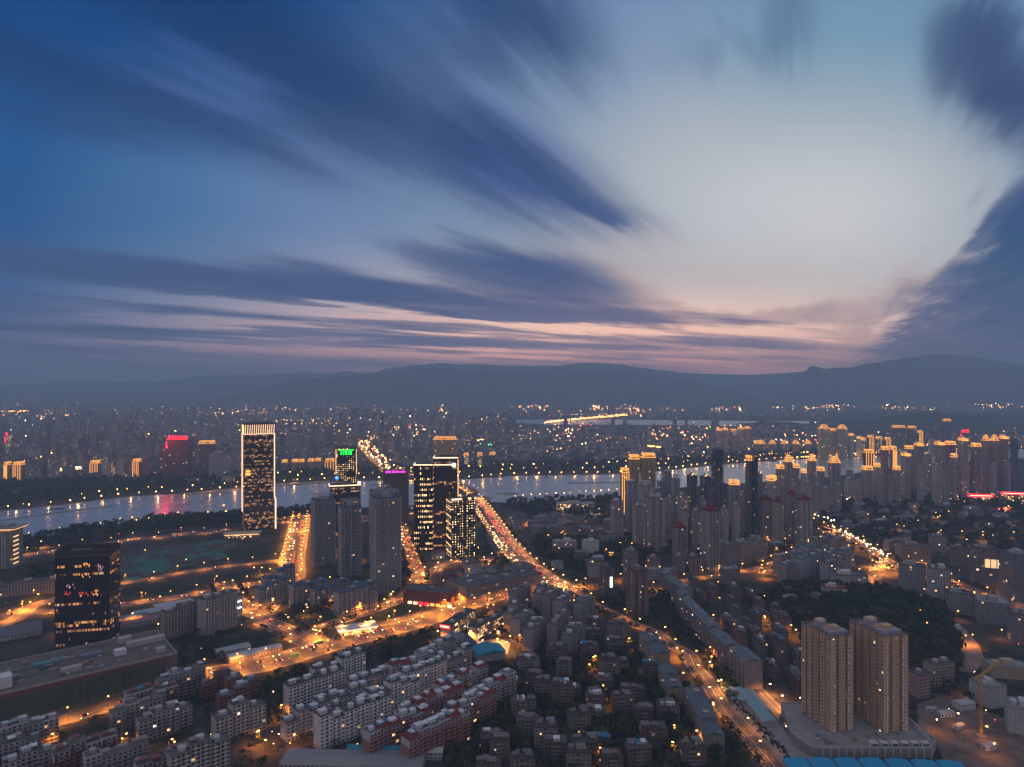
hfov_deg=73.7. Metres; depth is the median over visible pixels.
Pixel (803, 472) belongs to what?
residential tower
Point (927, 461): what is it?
residential tower
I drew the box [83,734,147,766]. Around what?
apartment block
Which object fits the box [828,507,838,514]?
house
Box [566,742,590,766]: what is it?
old house
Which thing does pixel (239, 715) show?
apartment block
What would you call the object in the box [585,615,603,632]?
old house
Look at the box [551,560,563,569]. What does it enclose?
house
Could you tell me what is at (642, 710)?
old house
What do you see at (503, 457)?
distant block
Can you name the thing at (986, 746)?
site cabin
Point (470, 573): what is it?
house
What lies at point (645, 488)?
residential tower
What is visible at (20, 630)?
warehouse
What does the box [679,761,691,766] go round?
tree
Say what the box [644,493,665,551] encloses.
residential tower
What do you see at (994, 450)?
residential tower
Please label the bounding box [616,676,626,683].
tree
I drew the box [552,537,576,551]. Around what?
school building
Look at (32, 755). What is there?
apartment block
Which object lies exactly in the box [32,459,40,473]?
distant tower
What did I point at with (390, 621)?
road
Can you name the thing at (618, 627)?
old house
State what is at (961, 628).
office block
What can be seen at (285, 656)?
road marking
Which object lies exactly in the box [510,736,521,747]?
tree
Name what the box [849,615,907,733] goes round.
residential tower
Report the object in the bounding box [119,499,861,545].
distant traffic
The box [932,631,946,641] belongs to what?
tree
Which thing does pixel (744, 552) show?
apartment block
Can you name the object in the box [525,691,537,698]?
tree
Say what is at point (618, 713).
tree
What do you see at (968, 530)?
house
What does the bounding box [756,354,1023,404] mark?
mountains
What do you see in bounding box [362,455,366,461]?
distant block
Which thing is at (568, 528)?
house
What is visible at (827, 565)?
apartment block
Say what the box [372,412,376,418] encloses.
residential tower
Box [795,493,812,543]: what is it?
residential tower
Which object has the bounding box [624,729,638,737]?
tree
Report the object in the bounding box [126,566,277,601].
lawn
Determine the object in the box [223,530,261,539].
sales hall
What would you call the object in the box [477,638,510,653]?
school yard
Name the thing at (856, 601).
woodland
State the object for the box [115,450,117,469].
distant tower
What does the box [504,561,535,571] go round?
arcade building
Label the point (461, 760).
tree
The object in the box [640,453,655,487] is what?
residential tower
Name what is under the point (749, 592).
old house
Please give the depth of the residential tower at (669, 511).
1298.18 m
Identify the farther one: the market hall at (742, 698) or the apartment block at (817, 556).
the apartment block at (817, 556)
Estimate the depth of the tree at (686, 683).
641.52 m
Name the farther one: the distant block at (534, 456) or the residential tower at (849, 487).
the distant block at (534, 456)
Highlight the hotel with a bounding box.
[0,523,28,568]
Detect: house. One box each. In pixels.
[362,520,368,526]
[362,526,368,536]
[431,549,444,559]
[442,574,457,584]
[443,568,460,575]
[462,556,475,566]
[464,560,481,572]
[464,569,481,576]
[476,754,500,766]
[479,727,502,753]
[482,566,494,571]
[482,570,497,572]
[490,731,509,763]
[508,514,516,524]
[509,748,534,766]
[511,694,535,716]
[512,519,522,529]
[514,511,526,518]
[516,676,520,690]
[516,711,538,738]
[518,653,539,674]
[519,517,529,525]
[525,668,541,690]
[528,519,539,528]
[531,524,540,537]
[534,515,543,519]
[534,674,551,698]
[534,716,557,750]
[538,512,547,517]
[540,519,550,531]
[541,525,544,532]
[543,734,566,762]
[546,641,567,666]
[547,524,558,536]
[549,510,561,521]
[551,523,562,533]
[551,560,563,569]
[551,677,572,708]
[556,656,571,679]
[558,515,566,523]
[562,514,573,520]
[563,523,574,535]
[566,705,590,734]
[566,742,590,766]
[571,732,599,761]
[573,682,580,698]
[574,514,583,526]
[574,527,585,538]
[574,549,585,561]
[580,525,590,534]
[580,640,598,659]
[580,703,605,724]
[585,558,601,572]
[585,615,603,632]
[585,686,604,704]
[586,626,600,639]
[587,531,599,537]
[588,520,599,527]
[588,528,601,531]
[588,563,603,577]
[590,517,600,523]
[591,731,610,749]
[592,555,603,562]
[593,523,606,530]
[596,672,613,688]
[598,532,608,541]
[599,652,619,676]
[600,747,623,766]
[602,530,614,539]
[603,518,609,528]
[604,635,623,651]
[607,619,626,637]
[610,689,633,713]
[619,656,629,671]
[620,683,644,702]
[624,738,652,766]
[632,702,652,721]
[639,720,667,747]
[642,659,661,679]
[645,566,659,579]
[656,697,679,722]
[662,566,676,577]
[666,536,671,544]
[678,736,705,766]
[688,574,698,594]
[689,543,699,554]
[695,588,703,606]
[706,581,716,603]
[720,565,739,583]
[720,612,732,629]
[724,595,736,613]
[727,582,734,594]
[728,617,740,638]
[730,604,742,618]
[731,583,741,603]
[733,626,747,646]
[738,615,751,631]
[744,587,756,602]
[747,624,761,647]
[749,607,761,630]
[751,634,767,659]
[752,595,765,608]
[759,607,769,621]
[764,657,778,679]
[766,632,776,654]
[768,541,784,551]
[769,601,781,617]
[771,622,787,643]
[772,634,787,664]
[777,610,791,631]
[782,594,797,603]
[784,664,799,678]
[790,668,801,695]
[791,647,801,670]
[806,592,821,597]
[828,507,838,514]
[831,512,844,518]
[841,519,852,527]
[849,524,861,530]
[850,506,860,512]
[853,502,865,509]
[855,511,866,519]
[857,518,868,523]
[862,507,873,515]
[872,517,887,524]
[878,508,889,515]
[883,537,900,551]
[888,503,900,509]
[895,510,912,515]
[895,543,900,556]
[896,534,910,541]
[898,529,911,535]
[901,512,915,519]
[908,502,919,509]
[913,527,928,535]
[917,513,933,519]
[930,508,942,513]
[934,521,946,527]
[939,502,950,510]
[948,509,964,516]
[958,511,969,520]
[962,505,978,511]
[962,527,976,533]
[968,508,984,518]
[975,521,993,529]
[981,506,997,514]
[992,512,1008,519]
[1006,519,1019,525]
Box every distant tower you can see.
[0,456,5,468]
[8,448,15,457]
[11,442,18,448]
[12,448,19,466]
[28,448,36,463]
[31,449,38,464]
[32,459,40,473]
[41,446,50,461]
[44,453,51,469]
[47,457,57,472]
[51,463,60,478]
[58,443,63,457]
[61,446,67,455]
[61,455,65,466]
[66,451,75,468]
[68,456,74,475]
[77,450,80,464]
[81,447,88,469]
[82,454,89,468]
[82,458,88,472]
[87,446,93,456]
[91,449,98,459]
[96,451,102,459]
[99,452,108,470]
[102,440,111,455]
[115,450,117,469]
[117,439,125,452]
[118,448,123,460]
[123,454,130,479]
[125,444,131,454]
[131,446,138,466]
[133,454,138,460]
[137,443,143,452]
[139,452,147,460]
[147,441,153,457]
[152,447,154,458]
[156,442,164,453]
[156,453,160,473]
[195,451,197,466]
[211,434,217,451]
[225,444,229,451]
[230,448,234,467]
[231,442,238,448]
[235,448,241,471]
[275,441,278,454]
[301,447,305,460]
[311,443,317,457]
[343,440,348,445]
[709,431,713,454]
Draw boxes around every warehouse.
[0,620,42,641]
[120,611,147,620]
[120,615,158,629]
[132,606,169,615]
[153,598,193,607]
[214,642,250,657]
[226,648,259,663]
[256,643,281,656]
[279,748,362,766]
[345,749,425,766]
[346,744,400,749]
[426,746,443,760]
[782,757,811,766]
[808,757,836,766]
[833,757,862,766]
[858,757,887,766]
[884,758,913,766]
[910,759,938,766]
[936,760,964,766]
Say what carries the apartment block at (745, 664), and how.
on the ground at (992, 641)
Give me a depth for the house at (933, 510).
1521.87 m
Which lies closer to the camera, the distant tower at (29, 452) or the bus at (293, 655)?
the bus at (293, 655)
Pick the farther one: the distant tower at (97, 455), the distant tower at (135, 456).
the distant tower at (97, 455)
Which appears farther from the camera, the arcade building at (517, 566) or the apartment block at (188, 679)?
the arcade building at (517, 566)
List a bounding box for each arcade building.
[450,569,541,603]
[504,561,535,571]
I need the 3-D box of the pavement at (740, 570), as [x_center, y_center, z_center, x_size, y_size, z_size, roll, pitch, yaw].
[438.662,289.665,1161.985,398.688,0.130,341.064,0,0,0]
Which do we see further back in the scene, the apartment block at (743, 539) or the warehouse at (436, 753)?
the apartment block at (743, 539)
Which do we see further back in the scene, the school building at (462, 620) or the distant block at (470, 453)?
the distant block at (470, 453)
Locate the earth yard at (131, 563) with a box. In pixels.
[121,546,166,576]
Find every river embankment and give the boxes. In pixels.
[0,505,116,520]
[568,480,659,482]
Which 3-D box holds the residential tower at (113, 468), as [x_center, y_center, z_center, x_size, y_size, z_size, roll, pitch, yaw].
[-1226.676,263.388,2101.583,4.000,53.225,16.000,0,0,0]
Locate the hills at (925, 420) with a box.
[817,411,1023,429]
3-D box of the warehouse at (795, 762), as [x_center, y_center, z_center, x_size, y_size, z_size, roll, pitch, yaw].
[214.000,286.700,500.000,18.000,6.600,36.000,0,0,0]
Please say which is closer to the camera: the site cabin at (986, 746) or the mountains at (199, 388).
the site cabin at (986, 746)
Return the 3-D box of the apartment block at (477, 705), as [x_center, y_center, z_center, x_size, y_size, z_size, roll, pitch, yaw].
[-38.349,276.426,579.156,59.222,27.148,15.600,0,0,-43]
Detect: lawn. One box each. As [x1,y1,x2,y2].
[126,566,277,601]
[226,537,284,559]
[272,613,338,630]
[375,607,421,619]
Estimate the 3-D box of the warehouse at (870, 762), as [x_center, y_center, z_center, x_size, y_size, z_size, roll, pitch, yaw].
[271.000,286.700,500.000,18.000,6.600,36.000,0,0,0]
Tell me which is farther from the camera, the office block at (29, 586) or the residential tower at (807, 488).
the residential tower at (807, 488)
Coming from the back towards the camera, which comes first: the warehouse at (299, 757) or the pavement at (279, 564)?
the pavement at (279, 564)
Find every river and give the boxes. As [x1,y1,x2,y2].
[0,449,1023,536]
[516,419,808,425]
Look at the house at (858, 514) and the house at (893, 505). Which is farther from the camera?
the house at (893, 505)
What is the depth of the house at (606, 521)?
1364.83 m
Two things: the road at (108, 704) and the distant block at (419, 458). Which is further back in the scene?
the distant block at (419, 458)
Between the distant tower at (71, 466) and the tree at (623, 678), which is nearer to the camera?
the tree at (623, 678)
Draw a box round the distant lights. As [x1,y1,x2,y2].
[2,402,1006,743]
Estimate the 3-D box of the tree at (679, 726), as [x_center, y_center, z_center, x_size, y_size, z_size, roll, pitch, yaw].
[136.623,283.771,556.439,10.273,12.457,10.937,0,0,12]
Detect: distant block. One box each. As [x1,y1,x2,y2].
[33,469,39,475]
[61,466,67,472]
[66,469,80,475]
[89,472,99,479]
[184,477,199,484]
[221,475,234,485]
[231,472,241,479]
[275,455,286,460]
[287,460,299,465]
[357,455,366,460]
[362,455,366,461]
[388,454,395,460]
[392,456,398,461]
[401,453,407,458]
[403,459,416,465]
[414,454,422,462]
[462,451,472,458]
[501,454,509,459]
[506,455,512,461]
[516,455,525,460]
[530,452,538,459]
[555,451,565,458]
[563,454,569,459]
[594,454,601,459]
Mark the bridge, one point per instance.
(468, 490)
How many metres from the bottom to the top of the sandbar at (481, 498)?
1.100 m
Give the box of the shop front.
[408,601,452,607]
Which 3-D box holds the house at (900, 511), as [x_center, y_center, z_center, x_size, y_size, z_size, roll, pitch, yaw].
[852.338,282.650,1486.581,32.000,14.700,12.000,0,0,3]
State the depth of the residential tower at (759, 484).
1368.42 m
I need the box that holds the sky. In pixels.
[0,0,1023,384]
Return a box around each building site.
[917,694,1023,766]
[957,634,983,672]
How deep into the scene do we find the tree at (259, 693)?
615.92 m
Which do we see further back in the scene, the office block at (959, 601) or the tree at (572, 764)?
the office block at (959, 601)
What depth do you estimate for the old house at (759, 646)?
715.95 m
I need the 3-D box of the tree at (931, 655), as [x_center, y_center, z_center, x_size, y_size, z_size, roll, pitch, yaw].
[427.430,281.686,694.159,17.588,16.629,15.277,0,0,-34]
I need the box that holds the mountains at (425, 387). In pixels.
[180,368,831,406]
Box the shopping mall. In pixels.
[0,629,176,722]
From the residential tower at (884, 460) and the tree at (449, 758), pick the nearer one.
the tree at (449, 758)
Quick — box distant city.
[0,398,1023,456]
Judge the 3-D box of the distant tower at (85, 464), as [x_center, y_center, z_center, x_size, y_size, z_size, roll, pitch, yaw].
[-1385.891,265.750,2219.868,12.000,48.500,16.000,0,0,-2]
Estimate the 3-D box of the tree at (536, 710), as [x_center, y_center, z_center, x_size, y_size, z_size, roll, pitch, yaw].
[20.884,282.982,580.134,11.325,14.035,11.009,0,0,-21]
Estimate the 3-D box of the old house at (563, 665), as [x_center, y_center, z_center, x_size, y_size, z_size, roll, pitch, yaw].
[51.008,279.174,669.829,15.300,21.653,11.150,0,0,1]
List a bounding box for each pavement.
[0,581,259,617]
[0,597,54,625]
[25,512,413,557]
[59,588,574,725]
[120,558,291,585]
[212,580,337,651]
[240,515,310,616]
[299,525,425,638]
[306,608,440,642]
[413,553,512,580]
[477,500,583,588]
[576,592,782,766]
[679,532,840,582]
[762,689,784,727]
[813,524,1022,607]
[868,560,888,580]
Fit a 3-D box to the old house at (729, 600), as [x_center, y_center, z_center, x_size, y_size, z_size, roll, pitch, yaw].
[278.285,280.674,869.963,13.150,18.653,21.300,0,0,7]
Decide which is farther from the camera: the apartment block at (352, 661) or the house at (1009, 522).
the house at (1009, 522)
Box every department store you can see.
[403,583,454,606]
[957,494,995,501]
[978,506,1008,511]
[989,492,1023,502]
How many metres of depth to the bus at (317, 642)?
758.79 m
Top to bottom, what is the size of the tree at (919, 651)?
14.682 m
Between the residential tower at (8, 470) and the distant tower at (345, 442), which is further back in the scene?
the distant tower at (345, 442)
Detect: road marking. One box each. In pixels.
[61,601,485,720]
[307,528,418,637]
[476,501,566,589]
[580,595,773,764]
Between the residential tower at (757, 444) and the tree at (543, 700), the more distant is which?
the residential tower at (757, 444)
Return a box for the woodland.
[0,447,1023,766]
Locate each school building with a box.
[440,608,475,636]
[468,611,502,641]
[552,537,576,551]
[582,538,598,555]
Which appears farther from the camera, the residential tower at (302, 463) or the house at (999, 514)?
the residential tower at (302, 463)
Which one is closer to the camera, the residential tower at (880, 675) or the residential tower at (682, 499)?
the residential tower at (880, 675)
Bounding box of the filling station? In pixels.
[335,620,377,634]
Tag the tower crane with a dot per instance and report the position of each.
(974, 679)
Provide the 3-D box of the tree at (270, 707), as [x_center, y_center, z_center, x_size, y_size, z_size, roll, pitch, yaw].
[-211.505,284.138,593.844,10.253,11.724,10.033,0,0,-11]
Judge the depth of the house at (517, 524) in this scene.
1356.20 m
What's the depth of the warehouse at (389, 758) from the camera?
514.81 m
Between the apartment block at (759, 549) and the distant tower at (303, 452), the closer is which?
the apartment block at (759, 549)
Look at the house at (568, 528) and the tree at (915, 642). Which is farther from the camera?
the house at (568, 528)
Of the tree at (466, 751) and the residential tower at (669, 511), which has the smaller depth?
the tree at (466, 751)
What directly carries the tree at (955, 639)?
on the ground at (992, 641)
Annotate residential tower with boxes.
[4,461,11,479]
[5,433,12,452]
[13,461,24,480]
[25,464,32,479]
[90,460,101,476]
[102,461,110,476]
[111,460,114,477]
[116,459,122,477]
[132,459,141,477]
[142,456,148,476]
[161,445,166,477]
[166,436,192,476]
[198,440,215,476]
[209,451,229,477]
[282,459,287,469]
[292,459,297,470]
[299,459,304,469]
[308,458,313,470]
[311,492,334,567]
[315,458,320,469]
[325,458,334,470]
[338,498,361,576]
[340,413,345,432]
[351,408,358,432]
[361,409,367,434]
[369,483,392,563]
[370,488,400,594]
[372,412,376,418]
[380,413,385,432]
[433,436,456,462]
[464,453,468,466]
[478,452,481,465]
[490,452,494,466]
[599,563,613,598]
[610,498,623,536]
[620,468,628,529]
[623,546,637,584]
[625,479,637,533]
[626,564,648,617]
[628,454,638,483]
[632,503,641,543]
[638,480,652,541]
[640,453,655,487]
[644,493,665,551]
[653,486,660,494]
[657,480,665,496]
[662,469,671,495]
[666,495,673,535]
[671,474,679,523]
[672,521,687,557]
[677,492,687,527]
[680,507,686,526]
[687,472,697,536]
[691,507,699,543]
[699,495,705,510]
[700,473,710,505]
[700,503,719,571]
[707,489,711,503]
[711,447,722,505]
[714,481,727,509]
[716,428,721,448]
[720,505,728,541]
[722,428,727,451]
[728,479,739,525]
[731,429,736,451]
[732,501,739,538]
[738,427,743,450]
[739,490,744,535]
[744,426,750,450]
[745,455,751,538]
[751,452,757,535]
[754,440,760,452]
[758,471,761,497]
[758,494,772,540]
[760,440,764,453]
[763,486,768,496]
[765,476,775,499]
[769,440,775,453]
[770,475,776,498]
[773,496,783,540]
[776,464,783,496]
[780,476,786,522]
[781,440,787,452]
[783,455,792,491]
[786,489,796,541]
[789,478,796,494]
[792,440,798,453]
[793,463,799,496]
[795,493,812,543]
[800,469,806,495]
[802,617,852,731]
[804,440,811,453]
[804,480,811,499]
[807,454,815,499]
[813,483,819,518]
[817,467,824,500]
[818,425,829,458]
[821,486,829,512]
[828,456,840,506]
[830,428,835,457]
[834,483,841,509]
[836,425,847,457]
[844,477,854,501]
[846,469,853,478]
[848,433,853,457]
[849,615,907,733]
[855,479,861,501]
[856,436,861,455]
[861,466,872,500]
[862,437,865,455]
[863,449,873,465]
[867,435,873,451]
[873,463,880,500]
[877,436,881,455]
[878,473,884,506]
[880,446,888,476]
[884,437,890,455]
[885,476,891,504]
[889,446,896,477]
[891,425,905,453]
[892,466,900,503]
[901,451,910,498]
[904,445,913,485]
[907,426,915,447]
[913,441,923,489]
[917,430,922,443]
[917,465,923,506]
[923,453,931,496]
[928,438,935,452]
[932,463,941,505]
[934,440,945,496]
[936,426,950,443]
[942,419,950,427]
[943,466,949,502]
[945,441,955,467]
[950,453,956,500]
[957,430,968,453]
[958,436,968,493]
[968,465,969,493]
[970,443,981,493]
[982,435,989,493]
[989,463,995,491]
[990,435,998,491]
[998,434,1008,491]
[1004,460,1010,491]
[1010,438,1017,491]
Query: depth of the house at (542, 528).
1310.27 m
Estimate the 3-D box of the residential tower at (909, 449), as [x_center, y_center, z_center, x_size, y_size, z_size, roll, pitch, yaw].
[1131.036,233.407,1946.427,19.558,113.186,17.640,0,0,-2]
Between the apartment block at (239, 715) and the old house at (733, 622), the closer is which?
the apartment block at (239, 715)
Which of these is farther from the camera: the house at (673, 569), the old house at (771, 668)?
the house at (673, 569)
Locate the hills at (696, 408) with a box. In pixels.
[665,406,748,410]
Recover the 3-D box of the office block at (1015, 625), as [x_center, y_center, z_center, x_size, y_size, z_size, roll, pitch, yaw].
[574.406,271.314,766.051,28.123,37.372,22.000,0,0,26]
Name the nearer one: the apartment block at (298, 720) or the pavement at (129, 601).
the apartment block at (298, 720)
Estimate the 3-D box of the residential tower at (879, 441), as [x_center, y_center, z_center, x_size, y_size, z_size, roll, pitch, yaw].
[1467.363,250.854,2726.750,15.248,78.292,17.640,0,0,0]
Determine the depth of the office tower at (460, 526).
1139.75 m
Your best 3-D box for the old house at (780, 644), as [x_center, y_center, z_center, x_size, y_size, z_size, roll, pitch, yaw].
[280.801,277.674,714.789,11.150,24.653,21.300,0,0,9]
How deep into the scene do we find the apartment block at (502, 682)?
620.34 m
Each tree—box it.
[252,689,264,698]
[263,698,272,712]
[266,704,274,712]
[445,741,457,751]
[445,755,454,765]
[447,749,457,757]
[452,739,460,750]
[452,755,464,766]
[455,754,467,765]
[457,744,467,753]
[460,745,474,758]
[461,761,474,766]
[467,739,477,748]
[468,739,480,754]
[496,700,501,709]
[496,718,505,728]
[500,705,510,719]
[504,694,512,707]
[504,723,518,732]
[509,731,516,747]
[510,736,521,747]
[519,686,531,695]
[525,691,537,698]
[530,708,542,716]
[536,694,549,711]
[544,708,558,716]
[556,719,565,733]
[558,707,567,723]
[558,722,567,731]
[559,728,571,733]
[564,701,577,709]
[566,732,573,740]
[568,762,576,766]
[576,672,587,681]
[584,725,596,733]
[591,715,598,721]
[591,719,601,726]
[594,684,605,689]
[596,724,608,731]
[599,712,611,724]
[601,741,610,747]
[609,723,621,733]
[613,674,620,682]
[613,709,624,716]
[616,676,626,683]
[617,717,629,722]
[619,723,631,737]
[619,744,624,760]
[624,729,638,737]
[628,761,639,766]
[632,718,638,731]
[651,736,663,746]
[657,752,671,762]
[658,737,672,748]
[662,710,677,722]
[662,750,678,763]
[663,762,673,766]
[666,723,675,732]
[668,694,678,701]
[669,733,682,747]
[671,729,685,738]
[672,742,677,750]
[672,752,680,764]
[674,724,685,735]
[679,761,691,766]
[682,680,690,686]
[709,743,722,755]
[725,732,735,746]
[726,740,741,749]
[734,749,752,766]
[738,758,751,766]
[792,606,801,615]
[798,607,812,618]
[838,620,848,628]
[870,605,885,613]
[873,612,886,618]
[881,617,895,625]
[902,623,916,628]
[908,655,918,664]
[908,663,917,669]
[909,635,918,641]
[911,640,921,646]
[912,656,924,665]
[913,637,927,646]
[913,648,926,656]
[918,646,930,653]
[919,626,934,634]
[922,633,932,642]
[923,623,937,630]
[926,652,935,657]
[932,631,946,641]
[936,647,952,657]
[945,626,962,637]
[947,634,963,644]
[949,648,962,656]
[951,658,960,669]
[952,654,962,664]
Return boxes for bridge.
[386,468,479,496]
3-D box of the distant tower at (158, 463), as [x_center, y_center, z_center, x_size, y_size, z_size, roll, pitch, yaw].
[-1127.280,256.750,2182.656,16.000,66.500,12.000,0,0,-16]
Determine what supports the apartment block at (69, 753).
on the ground at (992, 641)
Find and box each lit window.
[65,563,101,595]
[408,601,451,607]
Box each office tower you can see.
[55,542,119,646]
[242,421,275,530]
[328,482,360,535]
[335,446,356,482]
[383,470,408,525]
[413,462,433,550]
[433,454,458,552]
[446,496,475,558]
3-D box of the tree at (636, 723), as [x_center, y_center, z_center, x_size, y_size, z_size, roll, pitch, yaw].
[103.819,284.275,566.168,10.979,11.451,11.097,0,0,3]
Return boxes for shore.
[192,481,328,494]
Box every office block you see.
[0,575,54,597]
[647,553,660,570]
[672,552,684,571]
[686,553,700,572]
[821,582,847,592]
[830,569,867,583]
[899,560,925,595]
[901,541,930,565]
[927,563,950,600]
[928,532,946,555]
[945,587,973,615]
[946,544,968,566]
[951,623,966,637]
[969,675,1006,708]
[970,542,998,586]
[974,594,1009,626]
[982,657,1023,679]
[999,548,1023,606]
[1004,695,1023,734]
[1007,607,1023,644]
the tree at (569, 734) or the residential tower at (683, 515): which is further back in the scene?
the residential tower at (683, 515)
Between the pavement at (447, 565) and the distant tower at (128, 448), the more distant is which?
the distant tower at (128, 448)
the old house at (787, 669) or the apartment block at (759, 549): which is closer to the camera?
the old house at (787, 669)
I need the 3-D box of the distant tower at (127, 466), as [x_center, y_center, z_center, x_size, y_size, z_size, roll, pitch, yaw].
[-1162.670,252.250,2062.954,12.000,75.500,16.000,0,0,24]
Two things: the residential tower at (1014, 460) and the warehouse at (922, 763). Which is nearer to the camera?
the warehouse at (922, 763)
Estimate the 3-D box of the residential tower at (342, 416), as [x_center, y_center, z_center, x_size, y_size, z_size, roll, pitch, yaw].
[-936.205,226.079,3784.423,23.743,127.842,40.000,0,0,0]
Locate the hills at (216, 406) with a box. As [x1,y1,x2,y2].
[108,403,247,408]
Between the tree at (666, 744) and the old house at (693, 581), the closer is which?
the tree at (666, 744)
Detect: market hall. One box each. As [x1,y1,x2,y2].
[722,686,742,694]
[729,695,749,704]
[738,688,770,712]
[746,700,776,725]
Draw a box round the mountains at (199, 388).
[0,363,802,401]
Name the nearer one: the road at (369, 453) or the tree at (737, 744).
the tree at (737, 744)
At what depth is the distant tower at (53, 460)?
2214.74 m
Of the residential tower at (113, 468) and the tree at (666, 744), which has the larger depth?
the residential tower at (113, 468)
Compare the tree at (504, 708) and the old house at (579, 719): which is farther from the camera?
the tree at (504, 708)
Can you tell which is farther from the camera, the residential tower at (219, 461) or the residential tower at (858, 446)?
the residential tower at (858, 446)
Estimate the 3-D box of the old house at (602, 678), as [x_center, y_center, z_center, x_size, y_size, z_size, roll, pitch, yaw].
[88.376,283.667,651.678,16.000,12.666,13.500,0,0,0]
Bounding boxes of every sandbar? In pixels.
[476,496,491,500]
[496,493,517,494]
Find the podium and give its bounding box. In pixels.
[781,702,935,758]
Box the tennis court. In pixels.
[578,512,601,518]
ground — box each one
[0,401,1023,766]
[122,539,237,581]
[732,704,812,760]
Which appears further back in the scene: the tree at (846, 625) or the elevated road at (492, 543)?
the elevated road at (492, 543)
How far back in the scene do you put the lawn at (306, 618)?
842.28 m
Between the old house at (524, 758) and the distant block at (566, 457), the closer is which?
the old house at (524, 758)
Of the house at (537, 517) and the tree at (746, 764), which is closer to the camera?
the tree at (746, 764)
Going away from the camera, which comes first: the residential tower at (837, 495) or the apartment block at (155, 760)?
the apartment block at (155, 760)
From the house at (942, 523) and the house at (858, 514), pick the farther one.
the house at (858, 514)
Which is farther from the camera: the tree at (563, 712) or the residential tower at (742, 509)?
the residential tower at (742, 509)
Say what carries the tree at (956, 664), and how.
on the ground at (992, 641)
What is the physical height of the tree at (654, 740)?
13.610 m
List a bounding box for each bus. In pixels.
[288,652,298,657]
[313,640,322,644]
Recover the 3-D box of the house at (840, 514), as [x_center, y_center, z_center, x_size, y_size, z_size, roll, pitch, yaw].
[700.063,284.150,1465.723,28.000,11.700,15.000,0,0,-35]
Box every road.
[0,581,260,617]
[0,598,54,626]
[2,452,778,492]
[23,513,413,557]
[58,589,574,722]
[120,560,277,584]
[215,581,333,650]
[221,513,310,532]
[243,516,307,616]
[300,526,423,637]
[319,608,436,638]
[350,438,391,474]
[426,557,499,576]
[476,500,581,592]
[476,504,510,563]
[576,592,782,766]
[680,533,835,581]
[753,689,786,727]
[813,526,1019,608]
[868,562,885,582]
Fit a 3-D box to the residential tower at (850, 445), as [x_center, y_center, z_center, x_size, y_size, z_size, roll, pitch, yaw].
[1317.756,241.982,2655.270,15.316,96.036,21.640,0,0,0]
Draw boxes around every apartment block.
[0,712,58,745]
[0,731,40,766]
[2,742,66,766]
[51,727,116,766]
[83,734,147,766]
[109,688,166,738]
[124,680,177,701]
[133,739,186,766]
[135,699,191,741]
[155,660,205,698]
[160,600,196,639]
[167,732,229,766]
[197,588,237,635]
[199,667,232,703]
[211,695,265,740]
[215,679,250,711]
[224,671,257,698]
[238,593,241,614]
[254,575,289,607]
[261,573,284,584]
[274,563,294,582]
[280,695,342,742]
[283,665,344,713]
[289,577,327,608]
[309,577,349,608]
[309,646,365,682]
[312,679,371,703]
[314,689,390,748]
[333,582,377,616]
[346,579,376,586]
[346,664,389,686]
[353,674,419,713]
[362,703,432,752]
[385,647,436,675]
[395,655,446,692]
[399,680,464,715]
[400,708,470,758]
[417,630,463,654]
[424,642,471,674]
[433,660,487,689]
[435,687,496,726]
[464,667,516,701]
[503,599,527,631]
[508,582,530,606]
[510,608,534,643]
[522,616,547,651]
[532,581,553,610]
[541,587,562,619]
[547,608,570,643]
[552,590,573,617]
[561,621,585,657]
[573,594,594,622]
[639,631,669,663]
[658,663,683,704]
[660,569,692,603]
[675,589,737,667]
[684,685,724,754]
[721,542,737,565]
[729,645,762,688]
[732,538,747,541]
[735,540,751,564]
[747,535,763,542]
[750,538,766,561]
[773,552,790,576]
[777,560,795,582]
[787,550,803,560]
[792,539,808,550]
[792,552,809,579]
[801,543,818,552]
[809,536,820,545]
[809,549,824,575]
[819,544,831,550]
[819,558,837,580]
[820,534,834,544]
[824,548,838,559]
[829,535,846,548]
[832,552,850,569]
[837,546,854,566]
[908,668,930,698]
[923,656,954,686]
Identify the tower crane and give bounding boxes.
[972,661,998,737]
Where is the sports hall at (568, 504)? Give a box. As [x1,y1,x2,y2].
[557,500,594,510]
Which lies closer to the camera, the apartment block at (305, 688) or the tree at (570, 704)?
the tree at (570, 704)
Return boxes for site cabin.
[925,706,936,711]
[935,709,954,717]
[952,698,975,710]
[953,722,964,730]
[981,741,997,750]
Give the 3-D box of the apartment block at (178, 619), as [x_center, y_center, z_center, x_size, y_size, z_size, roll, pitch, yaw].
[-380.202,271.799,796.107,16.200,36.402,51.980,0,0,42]
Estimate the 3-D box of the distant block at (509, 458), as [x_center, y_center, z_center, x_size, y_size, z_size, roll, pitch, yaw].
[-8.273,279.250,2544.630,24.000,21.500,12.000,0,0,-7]
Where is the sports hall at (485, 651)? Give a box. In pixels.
[472,641,506,661]
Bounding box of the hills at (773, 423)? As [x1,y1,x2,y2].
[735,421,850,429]
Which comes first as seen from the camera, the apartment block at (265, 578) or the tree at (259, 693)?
the tree at (259, 693)
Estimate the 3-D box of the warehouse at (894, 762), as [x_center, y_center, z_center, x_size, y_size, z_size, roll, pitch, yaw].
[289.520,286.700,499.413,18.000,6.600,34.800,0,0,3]
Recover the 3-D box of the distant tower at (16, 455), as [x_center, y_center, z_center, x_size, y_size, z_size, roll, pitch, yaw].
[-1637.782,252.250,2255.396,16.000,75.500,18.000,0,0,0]
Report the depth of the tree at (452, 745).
531.33 m
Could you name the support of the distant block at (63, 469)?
on the ground at (992, 641)

